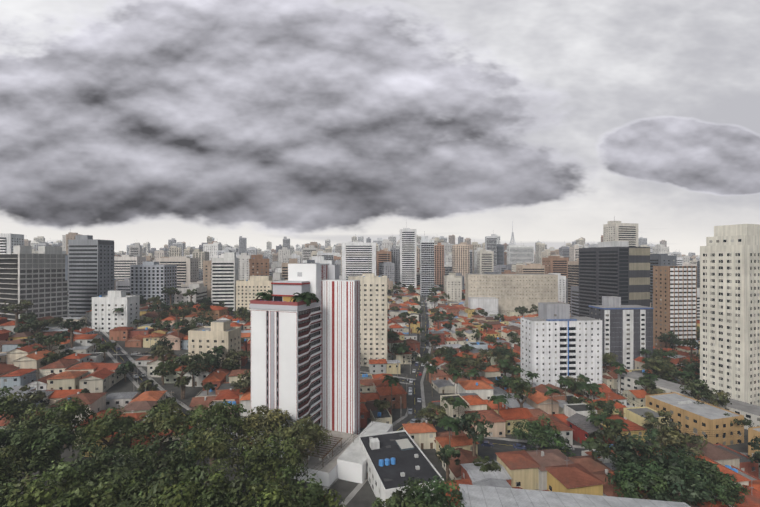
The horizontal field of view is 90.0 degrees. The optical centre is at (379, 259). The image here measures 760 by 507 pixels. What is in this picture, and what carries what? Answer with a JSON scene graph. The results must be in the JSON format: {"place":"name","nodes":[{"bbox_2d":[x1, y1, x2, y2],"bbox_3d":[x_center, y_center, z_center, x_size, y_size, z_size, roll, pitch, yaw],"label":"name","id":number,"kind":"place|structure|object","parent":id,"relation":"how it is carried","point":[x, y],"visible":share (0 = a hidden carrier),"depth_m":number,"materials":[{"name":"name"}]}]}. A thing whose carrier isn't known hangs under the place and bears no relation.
{"place":"outdoors","nodes":[
{"label":"outdoors","id":0,"kind":"place"},
{"bbox_2d":[2,294,747,506],"bbox_3d":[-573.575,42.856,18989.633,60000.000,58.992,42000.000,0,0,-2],"label":"ground","id":1,"kind":"structure","parent":0,"point":[364,496],"depth_m":154.84,"materials":[{"name":"grey asphalt"}]},
{"bbox_2d":[6,303,712,483],"bbox_3d":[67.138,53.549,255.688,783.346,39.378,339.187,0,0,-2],"label":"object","id":2,"kind":"object","parent":1,"relation":"on","point":[616,389],"visible":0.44,"depth_m":162.11,"materials":[{"name":"paint"}]},
{"bbox_2d":[24,232,699,319],"bbox_3d":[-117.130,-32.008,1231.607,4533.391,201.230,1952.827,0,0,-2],"label":"buildings","id":3,"kind":"structure","parent":1,"relation":"on","point":[224,268],"depth_m":590.37,"materials":[{"name":"paint"}]},
{"bbox_2d":[0,287,744,501],"bbox_3d":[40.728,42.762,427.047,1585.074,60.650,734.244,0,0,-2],"label":"trunks","id":4,"kind":"object","parent":1,"relation":"on","point":[112,440],"visible":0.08,"depth_m":180.65,"materials":[{"name":"paint"}]},
{"bbox_2d":[0,216,759,506],"bbox_3d":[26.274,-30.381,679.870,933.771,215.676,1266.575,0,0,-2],"label":"high-rise buildings","id":5,"kind":"structure","parent":1,"relation":"on","point":[306,360],"depth_m":199.84,"materials":[{"name":"plaster"},{"name":"concrete"},{"name":"glass"}]},
{"bbox_2d":[0,269,759,506],"bbox_3d":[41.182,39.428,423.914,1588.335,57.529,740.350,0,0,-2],"label":"foliage","id":6,"kind":"object","parent":1,"relation":"on","point":[80,486],"visible":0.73,"depth_m":104.52,"materials":[{"name":"plant"}]},
{"bbox_2d":[0,268,759,506],"bbox_3d":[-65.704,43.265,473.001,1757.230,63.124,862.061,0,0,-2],"label":"houses","id":7,"kind":"structure","parent":1,"relation":"on","point":[558,470],"depth_m":165.74,"materials":[{"name":"tile"}]},
{"bbox_2d":[0,0,759,254],"label":"sky","id":8,"kind":"structure","parent":0,"point":[125,122],"materials":[{"name":"grey"}]},
{"bbox_2d":[68,297,747,506],"bbox_3d":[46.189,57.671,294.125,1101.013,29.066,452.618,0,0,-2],"label":"roads","id":9,"kind":"structure","parent":0,"point":[418,388],"depth_m":176.67,"materials":[{"name":"asphalt"}]},
{"bbox_2d":[74,299,629,500],"bbox_3d":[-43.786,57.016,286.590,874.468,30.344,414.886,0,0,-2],"label":"cars","id":10,"kind":"object","parent":9,"relation":"on","point":[515,445],"visible":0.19,"depth_m":184.65,"materials":[{"name":"paint"}]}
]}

